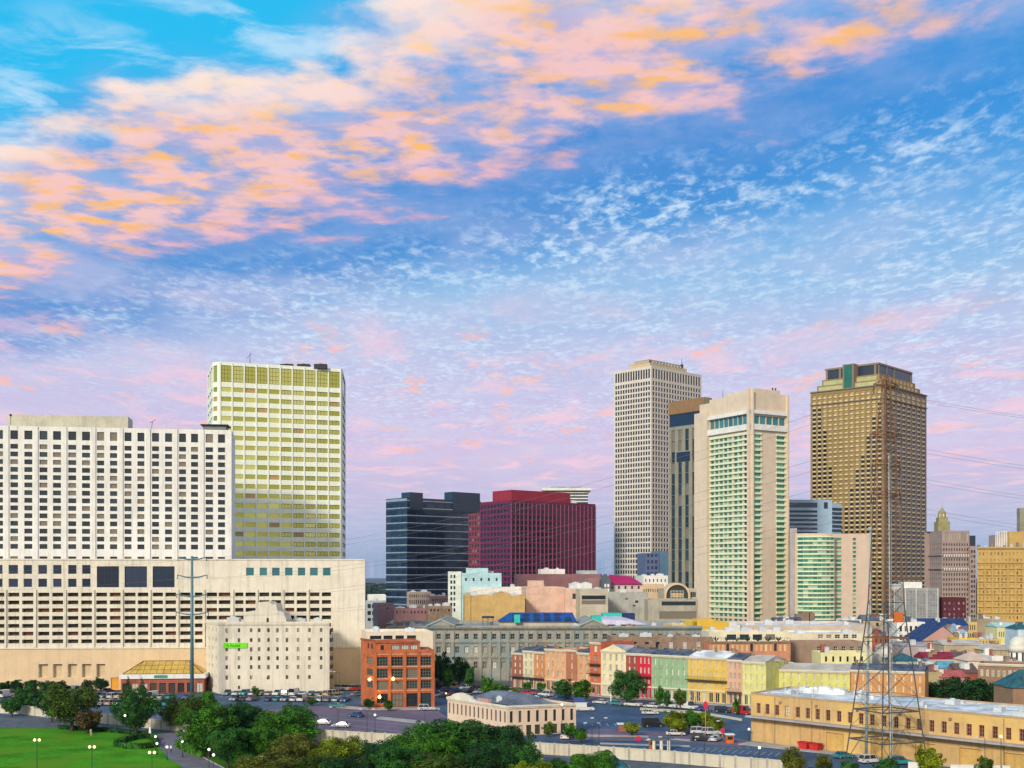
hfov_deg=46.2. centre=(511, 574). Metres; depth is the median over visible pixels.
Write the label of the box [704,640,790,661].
building
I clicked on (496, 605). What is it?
building
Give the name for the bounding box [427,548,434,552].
window
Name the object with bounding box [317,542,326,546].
window
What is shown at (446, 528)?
window
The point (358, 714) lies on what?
parked car
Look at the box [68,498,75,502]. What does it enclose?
window
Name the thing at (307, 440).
window
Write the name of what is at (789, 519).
window
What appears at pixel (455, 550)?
window
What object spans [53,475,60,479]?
window
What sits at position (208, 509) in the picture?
window
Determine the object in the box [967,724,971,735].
window
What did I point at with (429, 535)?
window
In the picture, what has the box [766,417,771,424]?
lounge window
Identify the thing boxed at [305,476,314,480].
window
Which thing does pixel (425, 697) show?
window
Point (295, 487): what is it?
window
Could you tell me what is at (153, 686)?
window
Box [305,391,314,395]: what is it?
window
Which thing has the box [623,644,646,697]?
townhouse
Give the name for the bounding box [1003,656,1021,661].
town house
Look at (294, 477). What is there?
window
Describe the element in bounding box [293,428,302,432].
window
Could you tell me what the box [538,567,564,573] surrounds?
building
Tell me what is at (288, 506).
window
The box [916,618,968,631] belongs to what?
town house
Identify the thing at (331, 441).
window
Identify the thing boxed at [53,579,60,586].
window
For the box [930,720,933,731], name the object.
window
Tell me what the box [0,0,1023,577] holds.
sky
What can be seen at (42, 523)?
window
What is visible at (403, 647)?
window
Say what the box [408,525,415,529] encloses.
window
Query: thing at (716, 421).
lounge window
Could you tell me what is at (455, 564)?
window
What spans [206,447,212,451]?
window
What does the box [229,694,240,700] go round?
parked car
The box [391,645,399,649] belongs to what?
window
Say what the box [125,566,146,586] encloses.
window
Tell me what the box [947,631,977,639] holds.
town house
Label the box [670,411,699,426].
window
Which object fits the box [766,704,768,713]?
window
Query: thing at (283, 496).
window
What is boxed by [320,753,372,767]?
tree
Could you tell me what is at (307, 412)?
window
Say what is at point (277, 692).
parked car
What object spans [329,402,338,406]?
window
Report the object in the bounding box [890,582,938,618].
office block
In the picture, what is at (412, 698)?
window
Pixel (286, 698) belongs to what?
parked car
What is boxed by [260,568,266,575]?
window
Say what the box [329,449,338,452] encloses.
window
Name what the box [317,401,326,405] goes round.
window
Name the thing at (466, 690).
parked car
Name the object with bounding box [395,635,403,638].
window
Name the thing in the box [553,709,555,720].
window
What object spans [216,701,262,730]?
tree
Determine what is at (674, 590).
pavilion
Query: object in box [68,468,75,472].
window
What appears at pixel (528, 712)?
window
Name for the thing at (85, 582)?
window
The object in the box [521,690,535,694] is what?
parked car
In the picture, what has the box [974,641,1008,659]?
town house
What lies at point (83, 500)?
window
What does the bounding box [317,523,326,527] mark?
window
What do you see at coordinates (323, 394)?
window
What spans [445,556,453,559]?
window
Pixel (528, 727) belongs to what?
window
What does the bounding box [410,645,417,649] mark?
window
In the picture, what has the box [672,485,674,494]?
window
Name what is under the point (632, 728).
tree
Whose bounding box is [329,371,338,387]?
window
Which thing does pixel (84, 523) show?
window
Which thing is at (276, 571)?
window
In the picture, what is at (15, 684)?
tree
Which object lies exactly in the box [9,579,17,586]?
window
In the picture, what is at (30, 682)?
tree
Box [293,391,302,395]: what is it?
window
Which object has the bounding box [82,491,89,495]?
window
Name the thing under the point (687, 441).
window
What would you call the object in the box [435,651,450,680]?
tree
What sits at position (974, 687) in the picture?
tree
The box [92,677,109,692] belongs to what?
tree
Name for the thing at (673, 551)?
window
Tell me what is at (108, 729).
hedge
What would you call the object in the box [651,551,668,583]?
building
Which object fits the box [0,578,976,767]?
ground
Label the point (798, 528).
window
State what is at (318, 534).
window
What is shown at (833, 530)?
corner window
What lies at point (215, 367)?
window
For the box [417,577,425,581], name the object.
window
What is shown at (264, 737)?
tree
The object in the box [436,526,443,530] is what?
window
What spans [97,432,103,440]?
window
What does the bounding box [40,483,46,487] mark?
window
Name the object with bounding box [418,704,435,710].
parked car
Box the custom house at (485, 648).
[388,612,702,680]
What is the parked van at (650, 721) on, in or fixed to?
on the parking lot
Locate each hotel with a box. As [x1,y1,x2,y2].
[205,601,332,693]
[789,528,871,620]
[977,508,1023,622]
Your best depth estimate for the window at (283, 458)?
479.18 m
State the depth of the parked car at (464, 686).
399.49 m
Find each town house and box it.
[386,619,393,626]
[771,616,801,620]
[812,644,866,663]
[836,616,860,622]
[841,620,859,622]
[857,615,886,631]
[872,631,887,651]
[872,647,891,662]
[873,641,891,651]
[884,653,916,663]
[891,616,924,641]
[892,639,926,656]
[902,624,952,643]
[910,658,937,669]
[913,650,953,662]
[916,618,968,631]
[919,643,933,651]
[922,663,941,683]
[931,638,982,651]
[934,661,954,669]
[934,667,967,699]
[946,624,968,636]
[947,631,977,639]
[949,662,977,698]
[950,650,966,656]
[954,652,990,668]
[964,617,976,636]
[971,614,991,636]
[973,632,1000,644]
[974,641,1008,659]
[979,648,1002,660]
[984,622,1014,644]
[985,616,1004,621]
[992,669,1023,704]
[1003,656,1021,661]
[1004,622,1023,644]
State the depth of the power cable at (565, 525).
281.02 m
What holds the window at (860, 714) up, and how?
in the warehouse at (792, 716)
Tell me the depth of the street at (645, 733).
278.75 m
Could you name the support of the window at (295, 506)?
in the office tower at (286, 422)
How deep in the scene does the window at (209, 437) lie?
423.19 m
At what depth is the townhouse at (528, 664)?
401.57 m
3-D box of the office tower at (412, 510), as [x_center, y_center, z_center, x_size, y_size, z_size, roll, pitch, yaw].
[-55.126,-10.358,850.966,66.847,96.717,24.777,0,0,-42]
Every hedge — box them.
[57,724,151,734]
[113,733,158,748]
[174,740,210,757]
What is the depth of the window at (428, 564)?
834.34 m
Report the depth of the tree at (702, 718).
292.39 m
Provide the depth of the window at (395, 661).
345.39 m
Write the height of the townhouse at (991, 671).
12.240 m
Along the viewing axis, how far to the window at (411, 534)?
823.52 m
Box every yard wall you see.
[908,762,919,767]
[950,764,1009,767]
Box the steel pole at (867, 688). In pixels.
[865,527,872,753]
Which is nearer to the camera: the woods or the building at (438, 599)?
the building at (438, 599)
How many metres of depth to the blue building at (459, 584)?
545.48 m
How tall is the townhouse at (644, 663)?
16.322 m
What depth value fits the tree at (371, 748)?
220.52 m
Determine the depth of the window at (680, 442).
880.06 m
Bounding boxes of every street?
[153,706,446,733]
[447,688,750,714]
[560,729,756,746]
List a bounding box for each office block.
[468,490,595,586]
[789,500,841,533]
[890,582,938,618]
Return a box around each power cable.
[183,393,872,560]
[189,443,869,578]
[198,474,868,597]
[211,395,896,560]
[218,445,899,578]
[223,504,867,615]
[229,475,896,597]
[254,504,900,615]
[871,443,1021,468]
[872,473,1020,498]
[875,393,1020,417]
[875,504,1023,529]
[901,504,1021,525]
[905,445,1022,465]
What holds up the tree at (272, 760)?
on the planting bed at (219, 762)
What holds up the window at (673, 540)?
in the skyscraper at (681, 413)
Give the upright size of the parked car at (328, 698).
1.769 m
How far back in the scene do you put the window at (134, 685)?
385.79 m
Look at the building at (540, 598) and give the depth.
520.71 m
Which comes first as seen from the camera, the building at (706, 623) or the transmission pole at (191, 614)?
the transmission pole at (191, 614)
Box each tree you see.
[0,681,9,689]
[0,696,24,715]
[10,679,24,692]
[13,685,45,706]
[23,680,40,688]
[34,691,52,721]
[36,680,53,689]
[41,682,100,730]
[53,680,66,688]
[72,709,102,732]
[81,679,93,689]
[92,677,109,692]
[109,687,163,733]
[158,692,206,726]
[175,701,240,756]
[197,690,218,711]
[202,727,250,767]
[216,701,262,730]
[232,750,297,767]
[241,725,286,755]
[249,704,321,742]
[251,686,259,696]
[265,732,321,766]
[277,701,318,728]
[295,752,339,767]
[306,697,317,704]
[307,735,365,765]
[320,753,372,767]
[353,740,398,767]
[363,698,376,707]
[367,743,423,767]
[380,727,439,751]
[382,700,394,709]
[405,751,470,767]
[409,729,468,760]
[410,720,440,737]
[415,718,503,759]
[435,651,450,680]
[441,668,455,686]
[449,656,470,684]
[454,742,519,767]
[464,666,474,686]
[475,724,536,754]
[480,675,493,692]
[487,682,509,690]
[494,739,543,767]
[508,757,554,767]
[511,687,520,691]
[522,681,531,689]
[536,683,545,690]
[541,721,555,736]
[542,758,569,767]
[551,678,572,699]
[563,723,575,739]
[569,749,617,767]
[571,679,594,697]
[572,728,587,742]
[607,669,648,702]
[623,721,642,735]
[654,686,664,703]
[662,710,686,729]
[663,691,670,705]
[671,718,688,732]
[673,688,686,708]
[679,709,700,729]
[696,711,711,726]
[706,716,724,729]
[732,697,739,711]
[780,746,806,767]
[814,753,832,767]
[840,759,859,767]
[872,758,900,767]
[914,744,945,767]
[929,679,949,697]
[937,676,970,699]
[962,678,993,700]
[973,755,993,767]
[986,683,993,701]
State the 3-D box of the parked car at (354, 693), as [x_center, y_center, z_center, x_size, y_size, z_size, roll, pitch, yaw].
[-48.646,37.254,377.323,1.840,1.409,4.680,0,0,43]
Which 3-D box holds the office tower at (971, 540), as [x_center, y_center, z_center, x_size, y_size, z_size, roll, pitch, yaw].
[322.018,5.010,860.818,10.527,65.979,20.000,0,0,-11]
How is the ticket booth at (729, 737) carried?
on the street at (645, 733)
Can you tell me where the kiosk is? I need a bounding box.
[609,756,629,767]
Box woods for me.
[365,583,976,612]
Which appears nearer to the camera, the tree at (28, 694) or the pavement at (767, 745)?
the pavement at (767, 745)
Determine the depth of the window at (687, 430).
874.49 m
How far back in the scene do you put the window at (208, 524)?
423.19 m
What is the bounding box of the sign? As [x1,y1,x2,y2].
[703,701,707,734]
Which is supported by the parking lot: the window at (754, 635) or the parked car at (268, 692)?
the parked car at (268, 692)
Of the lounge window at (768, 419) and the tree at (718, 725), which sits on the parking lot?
the tree at (718, 725)
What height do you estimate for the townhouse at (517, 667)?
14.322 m
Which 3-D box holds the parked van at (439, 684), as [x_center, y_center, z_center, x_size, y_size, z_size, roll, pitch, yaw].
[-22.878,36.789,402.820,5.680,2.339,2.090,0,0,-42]
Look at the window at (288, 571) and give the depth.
401.64 m
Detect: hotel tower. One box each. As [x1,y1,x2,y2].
[0,414,234,558]
[694,388,788,620]
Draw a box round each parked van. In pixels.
[0,689,14,697]
[66,684,77,689]
[147,690,160,697]
[162,697,174,705]
[288,687,299,695]
[296,693,308,701]
[435,681,445,687]
[554,693,571,697]
[572,697,591,704]
[574,702,594,710]
[641,717,664,726]
[678,700,697,709]
[732,705,750,714]
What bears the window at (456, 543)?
in the office tower at (412, 510)
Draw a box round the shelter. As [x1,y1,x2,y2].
[648,736,673,750]
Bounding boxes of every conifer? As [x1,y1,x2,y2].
[124,676,131,690]
[138,677,144,694]
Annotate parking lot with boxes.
[0,687,949,767]
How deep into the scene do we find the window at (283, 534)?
479.24 m
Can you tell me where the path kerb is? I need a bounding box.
[177,734,223,767]
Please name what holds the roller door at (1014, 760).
in the warehouse at (792, 716)
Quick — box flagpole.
[610,676,611,701]
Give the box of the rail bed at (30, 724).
[0,720,703,767]
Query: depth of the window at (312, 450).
482.59 m
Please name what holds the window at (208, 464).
in the hotel tower at (95, 487)
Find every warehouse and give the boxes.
[360,638,434,706]
[745,685,1023,767]
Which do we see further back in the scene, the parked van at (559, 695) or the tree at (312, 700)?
the parked van at (559, 695)
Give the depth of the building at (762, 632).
402.12 m
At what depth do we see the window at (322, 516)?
484.24 m
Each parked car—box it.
[97,699,104,704]
[99,692,106,698]
[101,688,114,692]
[104,699,114,704]
[106,692,117,697]
[113,692,121,698]
[222,689,233,694]
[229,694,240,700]
[238,689,250,694]
[239,696,247,700]
[245,694,259,700]
[259,689,265,695]
[263,696,272,700]
[264,691,272,695]
[272,689,282,695]
[272,696,281,700]
[280,695,290,701]
[281,689,288,695]
[289,696,296,700]
[308,690,314,695]
[314,691,321,695]
[315,695,322,701]
[316,719,331,724]
[322,690,332,695]
[322,695,332,701]
[328,702,345,707]
[329,689,343,694]
[331,696,341,701]
[331,721,350,727]
[336,684,347,689]
[340,696,350,701]
[343,684,354,690]
[347,711,364,717]
[350,685,360,690]
[350,691,360,695]
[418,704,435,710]
[435,692,446,696]
[436,687,450,692]
[447,683,461,688]
[449,688,461,692]
[459,684,470,688]
[461,688,474,692]
[470,685,481,689]
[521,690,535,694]
[538,690,553,695]
[540,696,551,699]
[560,730,568,738]
[592,699,607,703]
[608,700,623,705]
[624,700,642,706]
[641,709,658,714]
[643,702,659,707]
[660,701,677,707]
[665,729,685,735]
[689,726,701,732]
[691,733,709,741]
[696,705,713,710]
[701,727,721,734]
[709,735,722,741]
[714,705,731,712]
[832,751,855,758]
[858,754,880,763]
[886,755,913,763]
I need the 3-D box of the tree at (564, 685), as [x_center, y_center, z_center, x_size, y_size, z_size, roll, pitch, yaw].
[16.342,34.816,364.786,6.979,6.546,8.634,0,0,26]
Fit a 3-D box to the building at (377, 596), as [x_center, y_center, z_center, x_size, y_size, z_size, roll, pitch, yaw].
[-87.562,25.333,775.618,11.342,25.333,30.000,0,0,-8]
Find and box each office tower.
[207,353,345,558]
[386,492,480,606]
[541,486,590,503]
[924,508,975,617]
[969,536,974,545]
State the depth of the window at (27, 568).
395.61 m
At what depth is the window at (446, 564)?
845.31 m
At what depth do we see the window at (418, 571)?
828.76 m
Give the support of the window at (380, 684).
in the brick warehouse at (399, 672)
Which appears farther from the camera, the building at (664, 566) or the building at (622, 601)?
the building at (664, 566)
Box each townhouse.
[509,644,533,687]
[520,642,547,688]
[532,643,562,689]
[544,645,588,689]
[565,646,586,692]
[576,644,589,693]
[587,640,633,694]
[600,644,640,696]
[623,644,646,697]
[637,644,660,697]
[651,645,697,699]
[685,647,740,703]
[725,650,755,704]
[742,651,788,704]
[774,659,779,687]
[779,659,851,690]
[850,660,928,696]
[978,661,1023,701]
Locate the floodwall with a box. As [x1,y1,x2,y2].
[0,705,796,767]
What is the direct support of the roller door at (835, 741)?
in the warehouse at (792, 716)
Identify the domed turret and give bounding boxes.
[1008,636,1023,661]
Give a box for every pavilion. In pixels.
[119,660,208,692]
[446,690,576,734]
[658,583,696,598]
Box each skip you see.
[797,741,809,748]
[808,742,823,750]
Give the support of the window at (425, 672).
in the brick warehouse at (399, 672)
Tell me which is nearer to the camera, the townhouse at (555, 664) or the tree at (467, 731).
the tree at (467, 731)
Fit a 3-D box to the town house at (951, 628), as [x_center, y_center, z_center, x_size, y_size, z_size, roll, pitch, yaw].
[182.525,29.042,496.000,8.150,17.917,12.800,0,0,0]
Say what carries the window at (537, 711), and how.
in the pavilion at (526, 713)
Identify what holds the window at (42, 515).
in the hotel tower at (95, 487)
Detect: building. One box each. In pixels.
[0,559,364,689]
[362,626,432,648]
[365,598,385,628]
[367,594,385,600]
[373,603,393,628]
[394,604,425,621]
[407,590,430,606]
[425,602,451,620]
[429,593,447,604]
[448,568,501,620]
[463,591,524,620]
[470,584,520,593]
[514,574,600,587]
[520,580,564,611]
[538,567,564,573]
[564,585,579,618]
[569,582,591,587]
[576,571,596,573]
[576,587,607,618]
[579,578,599,587]
[607,632,711,649]
[608,589,647,620]
[636,573,667,585]
[637,553,658,574]
[642,584,663,597]
[644,598,697,620]
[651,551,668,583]
[663,622,684,625]
[684,618,728,629]
[701,626,788,640]
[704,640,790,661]
[726,619,871,632]
[729,621,739,629]
[784,629,871,662]
[789,640,861,662]
[939,597,965,618]
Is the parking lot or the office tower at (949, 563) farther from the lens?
the office tower at (949, 563)
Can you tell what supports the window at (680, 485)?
in the skyscraper at (681, 413)
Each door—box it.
[111,678,118,688]
[827,732,843,750]
[872,737,888,756]
[916,743,934,753]
[960,747,980,764]
[1005,753,1023,767]
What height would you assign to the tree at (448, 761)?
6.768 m
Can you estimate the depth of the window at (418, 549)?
828.76 m
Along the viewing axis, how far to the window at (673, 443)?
885.66 m
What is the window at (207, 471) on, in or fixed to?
in the hotel tower at (95, 487)
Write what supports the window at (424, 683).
in the brick warehouse at (399, 672)
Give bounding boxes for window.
[0,444,224,558]
[9,565,17,573]
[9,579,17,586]
[11,430,17,438]
[24,565,31,573]
[24,579,31,586]
[25,431,31,438]
[39,565,46,573]
[39,579,46,586]
[40,431,46,439]
[40,452,46,456]
[40,460,46,464]
[40,475,46,479]
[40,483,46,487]
[40,490,46,494]
[40,498,46,502]
[40,513,46,517]
[40,521,46,525]
[40,529,46,533]
[40,536,46,540]
[53,431,60,439]
[53,445,60,448]
[53,452,60,456]
[53,460,60,464]
[53,468,60,471]
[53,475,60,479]
[53,483,60,487]
[53,491,60,494]
[53,498,60,502]
[53,506,60,510]
[53,514,60,517]
[53,521,60,525]
[53,529,60,533]
[53,536,60,540]
[53,544,60,548]
[53,565,60,573]
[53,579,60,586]
[68,432,75,439]
[68,445,75,449]
[68,453,75,456]
[68,460,75,464]
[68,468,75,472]
[68,475,75,479]
[68,483,75,487]
[68,491,75,495]
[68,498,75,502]
[68,506,75,510]
[68,514,75,517]
[68,521,75,525]
[68,529,75,533]
[68,537,75,540]
[68,544,75,548]
[68,565,75,573]
[68,579,75,586]
[82,432,89,439]
[82,445,89,449]
[82,453,89,457]
[82,460,89,464]
[82,468,89,472]
[82,476,89,479]
[82,483,89,487]
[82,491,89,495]
[82,499,89,502]
[82,506,89,510]
[82,514,89,518]
[82,521,89,525]
[82,529,89,533]
[82,537,89,540]
[82,544,89,548]
[82,565,89,573]
[82,579,89,586]
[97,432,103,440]
[97,566,118,586]
[110,432,116,440]
[125,433,130,440]
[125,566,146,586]
[132,683,137,692]
[138,433,143,440]
[150,683,156,690]
[152,433,158,441]
[153,566,174,586]
[159,683,165,692]
[165,433,171,441]
[169,683,174,692]
[178,683,183,691]
[179,434,185,441]
[191,434,197,441]
[196,683,202,691]
[206,434,212,442]
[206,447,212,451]
[206,455,212,459]
[206,462,212,466]
[206,470,212,474]
[206,477,212,481]
[206,485,212,489]
[206,492,212,496]
[206,500,212,504]
[206,507,212,511]
[206,522,212,526]
[206,537,212,541]
[208,372,344,556]
[214,366,216,381]
[218,434,224,442]
[221,365,230,381]
[233,366,242,382]
[245,367,254,383]
[246,568,253,575]
[257,367,266,383]
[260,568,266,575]
[269,368,278,384]
[272,568,279,575]
[281,369,290,384]
[281,390,290,394]
[281,399,290,403]
[281,409,290,413]
[281,418,290,422]
[281,428,290,432]
[281,447,290,451]
[281,456,290,460]
[281,466,290,470]
[281,475,290,479]
[281,494,290,498]
[281,504,290,508]
[281,532,290,536]
[285,568,292,575]
[293,369,302,385]
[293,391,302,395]
[293,400,302,404]
[293,410,302,413]
[293,419,302,423]
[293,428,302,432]
[293,438,302,442]
[293,447,302,451]
[293,457,302,461]
[293,466,302,470]
[293,476,302,479]
[293,485,302,489]
[293,495,302,498]
[293,504,302,508]
[293,514,302,517]
[293,523,302,527]
[293,532,302,536]
[293,542,302,546]
[293,551,302,555]
[298,568,304,575]
[305,370,314,386]
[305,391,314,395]
[305,401,314,405]
[305,410,314,414]
[305,419,314,423]
[305,429,314,433]
[305,438,314,442]
[305,448,314,452]
[305,457,314,461]
[305,467,314,470]
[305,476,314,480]
[305,485,314,489]
[305,495,314,499]
[305,504,314,508]
[305,514,314,517]
[305,523,314,527]
[305,533,314,536]
[305,542,314,546]
[305,551,314,555]
[310,568,317,575]
[317,371,326,386]
[317,392,326,396]
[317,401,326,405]
[317,411,326,415]
[317,420,326,424]
[317,429,326,433]
[317,439,326,443]
[317,448,326,452]
[317,458,326,461]
[317,467,326,471]
[317,476,326,480]
[317,486,326,489]
[317,495,326,499]
[317,505,326,508]
[317,514,326,518]
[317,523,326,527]
[317,533,326,536]
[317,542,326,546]
[317,551,326,555]
[323,568,330,575]
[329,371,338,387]
[329,392,338,396]
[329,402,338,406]
[329,411,338,415]
[329,421,338,424]
[329,430,338,434]
[329,439,338,443]
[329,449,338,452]
[329,458,338,462]
[329,467,338,471]
[329,477,338,480]
[329,486,338,490]
[329,495,338,499]
[329,505,338,508]
[329,514,338,518]
[329,523,338,527]
[329,533,338,536]
[329,542,338,546]
[329,552,338,555]
[367,657,372,663]
[367,669,372,675]
[367,680,372,687]
[370,636,380,638]
[377,657,387,665]
[377,669,387,677]
[377,681,387,688]
[377,694,387,702]
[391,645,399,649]
[391,657,402,665]
[391,669,402,677]
[391,680,402,688]
[391,693,402,706]
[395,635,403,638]
[401,645,408,649]
[407,635,415,638]
[407,657,417,665]
[407,668,417,677]
[407,680,417,688]
[407,693,417,705]
[408,510,415,514]
[408,518,415,522]
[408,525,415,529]
[408,533,415,536]
[408,540,415,544]
[408,548,415,551]
[408,555,415,559]
[408,562,415,566]
[408,570,415,573]
[408,577,415,581]
[408,585,415,588]
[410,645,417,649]
[417,511,425,515]
[417,518,425,522]
[417,526,425,529]
[417,533,425,537]
[417,540,425,544]
[417,548,425,551]
[417,555,425,559]
[417,563,425,566]
[417,570,425,573]
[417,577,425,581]
[417,585,425,588]
[421,656,430,665]
[421,668,430,677]
[421,680,430,687]
[421,693,430,705]
[427,504,434,508]
[427,511,434,515]
[427,519,434,522]
[427,526,434,530]
[427,533,434,537]
[427,541,434,544]
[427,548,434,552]
[427,555,434,559]
[427,563,434,566]
[427,570,434,573]
[427,577,434,581]
[427,585,434,588]
[436,504,443,508]
[436,512,443,515]
[436,519,443,523]
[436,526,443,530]
[436,534,443,537]
[436,541,443,544]
[436,548,443,552]
[436,555,443,559]
[436,563,443,566]
[436,570,443,573]
[436,577,443,581]
[436,585,443,588]
[445,512,453,516]
[445,519,453,523]
[445,527,453,530]
[445,534,453,537]
[445,541,453,545]
[445,548,453,552]
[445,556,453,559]
[445,563,453,566]
[454,512,462,516]
[454,520,462,523]
[454,527,462,530]
[454,534,462,538]
[454,541,462,545]
[454,548,462,552]
[454,556,462,559]
[454,563,462,566]
[464,647,468,652]
[481,503,593,586]
[501,647,505,652]
[501,662,505,667]
[510,711,512,722]
[526,725,530,733]
[527,710,529,721]
[535,724,539,733]
[536,710,538,721]
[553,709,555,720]
[570,709,572,719]
[582,595,605,598]
[582,600,605,603]
[616,381,699,577]
[659,611,695,618]
[662,601,695,604]
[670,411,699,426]
[672,430,674,440]
[672,441,674,451]
[672,452,674,462]
[672,463,674,473]
[672,474,674,483]
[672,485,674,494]
[672,506,674,516]
[672,517,674,527]
[672,528,674,538]
[672,539,674,548]
[672,550,674,559]
[672,561,674,570]
[672,572,674,581]
[679,430,681,439]
[679,440,681,450]
[679,462,681,472]
[679,473,681,483]
[679,484,681,494]
[679,495,681,505]
[679,506,681,516]
[679,517,681,527]
[679,539,681,548]
[679,561,681,570]
[679,571,681,581]
[686,429,688,438]
[686,440,688,449]
[686,473,688,482]
[686,484,688,493]
[686,506,688,515]
[686,517,688,526]
[686,539,688,548]
[686,549,688,559]
[686,560,688,570]
[686,571,688,581]
[690,592,695,596]
[711,435,746,620]
[715,419,718,428]
[724,418,727,427]
[727,634,735,639]
[729,417,732,426]
[740,634,748,639]
[743,415,746,423]
[753,634,761,639]
[754,416,758,423]
[757,703,759,712]
[760,416,764,423]
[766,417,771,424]
[766,634,774,639]
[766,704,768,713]
[773,417,777,424]
[776,705,778,714]
[779,418,783,425]
[786,706,788,715]
[789,503,816,507]
[789,510,816,512]
[789,515,816,516]
[789,519,816,520]
[789,523,816,525]
[789,527,816,529]
[796,707,799,716]
[806,708,809,718]
[813,389,924,612]
[816,709,819,719]
[818,537,855,620]
[826,710,829,720]
[832,529,841,531]
[837,711,840,721]
[848,712,851,722]
[859,713,862,723]
[870,714,873,724]
[894,717,897,727]
[906,718,909,728]
[917,719,920,729]
[920,591,936,617]
[930,543,967,615]
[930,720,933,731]
[942,721,946,732]
[954,722,958,733]
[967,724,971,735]
[979,725,983,736]
[993,726,997,738]
[1006,728,1010,739]
[1013,552,1021,618]
[1020,729,1023,740]
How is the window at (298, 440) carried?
in the office tower at (286, 422)
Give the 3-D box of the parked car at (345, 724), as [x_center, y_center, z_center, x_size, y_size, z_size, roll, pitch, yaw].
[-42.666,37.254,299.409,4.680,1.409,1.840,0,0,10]
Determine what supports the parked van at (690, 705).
on the street at (608, 700)
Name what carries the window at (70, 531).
in the hotel tower at (95, 487)
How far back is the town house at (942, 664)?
376.78 m
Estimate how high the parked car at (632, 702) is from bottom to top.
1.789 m
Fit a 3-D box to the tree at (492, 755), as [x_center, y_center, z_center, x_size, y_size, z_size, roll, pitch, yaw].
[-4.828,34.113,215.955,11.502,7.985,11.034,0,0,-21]
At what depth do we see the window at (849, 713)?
255.86 m
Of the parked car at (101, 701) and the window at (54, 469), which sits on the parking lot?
the parked car at (101, 701)
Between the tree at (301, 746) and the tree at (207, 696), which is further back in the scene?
the tree at (207, 696)
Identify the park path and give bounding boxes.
[157,733,221,767]
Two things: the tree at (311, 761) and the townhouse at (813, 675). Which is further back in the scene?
the townhouse at (813, 675)
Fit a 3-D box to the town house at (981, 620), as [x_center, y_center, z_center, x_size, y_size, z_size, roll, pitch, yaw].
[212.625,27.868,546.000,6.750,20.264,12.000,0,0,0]
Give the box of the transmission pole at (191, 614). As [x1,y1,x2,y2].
[176,556,208,694]
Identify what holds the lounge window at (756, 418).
in the hotel tower at (749, 581)
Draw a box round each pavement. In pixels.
[335,706,439,709]
[376,717,437,724]
[531,688,750,708]
[586,734,689,740]
[600,742,689,746]
[640,708,741,720]
[739,741,949,766]
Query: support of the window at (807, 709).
in the warehouse at (792, 716)
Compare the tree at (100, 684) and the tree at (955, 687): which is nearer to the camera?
the tree at (955, 687)
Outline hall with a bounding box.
[599,574,642,591]
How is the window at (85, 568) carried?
in the podium building at (73, 650)
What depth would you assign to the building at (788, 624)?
471.40 m
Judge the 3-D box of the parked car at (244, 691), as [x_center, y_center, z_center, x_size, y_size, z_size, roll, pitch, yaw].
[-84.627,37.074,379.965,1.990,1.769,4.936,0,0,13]
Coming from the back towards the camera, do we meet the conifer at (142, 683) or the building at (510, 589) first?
the building at (510, 589)
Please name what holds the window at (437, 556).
in the office tower at (412, 510)
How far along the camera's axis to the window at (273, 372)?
477.66 m
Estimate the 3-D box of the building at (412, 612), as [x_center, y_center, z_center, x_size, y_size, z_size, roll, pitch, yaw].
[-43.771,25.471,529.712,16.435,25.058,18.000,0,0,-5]
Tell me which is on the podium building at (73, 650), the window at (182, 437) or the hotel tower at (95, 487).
the hotel tower at (95, 487)
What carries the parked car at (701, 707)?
on the street at (608, 700)
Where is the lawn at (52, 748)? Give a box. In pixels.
[0,728,583,767]
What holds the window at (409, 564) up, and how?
in the office tower at (412, 510)
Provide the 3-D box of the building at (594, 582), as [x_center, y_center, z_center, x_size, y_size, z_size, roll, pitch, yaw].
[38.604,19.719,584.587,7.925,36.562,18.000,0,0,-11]
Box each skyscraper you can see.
[614,359,700,578]
[668,397,711,587]
[810,362,927,618]
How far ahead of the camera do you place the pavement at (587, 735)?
281.94 m
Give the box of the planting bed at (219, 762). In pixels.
[205,750,574,767]
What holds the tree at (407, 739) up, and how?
on the planting bed at (219, 762)
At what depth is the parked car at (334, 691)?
379.73 m
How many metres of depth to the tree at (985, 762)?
217.79 m
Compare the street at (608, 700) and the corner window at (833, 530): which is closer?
the street at (608, 700)
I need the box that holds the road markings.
[223,695,778,755]
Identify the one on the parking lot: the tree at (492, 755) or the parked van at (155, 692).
the parked van at (155, 692)
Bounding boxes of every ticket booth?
[617,723,625,730]
[647,738,656,748]
[724,733,734,742]
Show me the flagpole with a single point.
(611, 689)
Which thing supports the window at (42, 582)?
in the podium building at (73, 650)
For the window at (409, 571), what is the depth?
823.21 m
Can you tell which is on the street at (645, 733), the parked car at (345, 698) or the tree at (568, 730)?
the tree at (568, 730)
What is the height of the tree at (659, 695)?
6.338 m
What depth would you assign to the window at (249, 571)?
400.66 m
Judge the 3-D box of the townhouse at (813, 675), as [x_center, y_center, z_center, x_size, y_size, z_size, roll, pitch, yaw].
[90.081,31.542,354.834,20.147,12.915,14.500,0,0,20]
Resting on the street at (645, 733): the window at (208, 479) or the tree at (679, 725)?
the tree at (679, 725)
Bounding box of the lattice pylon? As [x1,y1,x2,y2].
[845,374,925,762]
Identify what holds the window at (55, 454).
in the hotel tower at (95, 487)

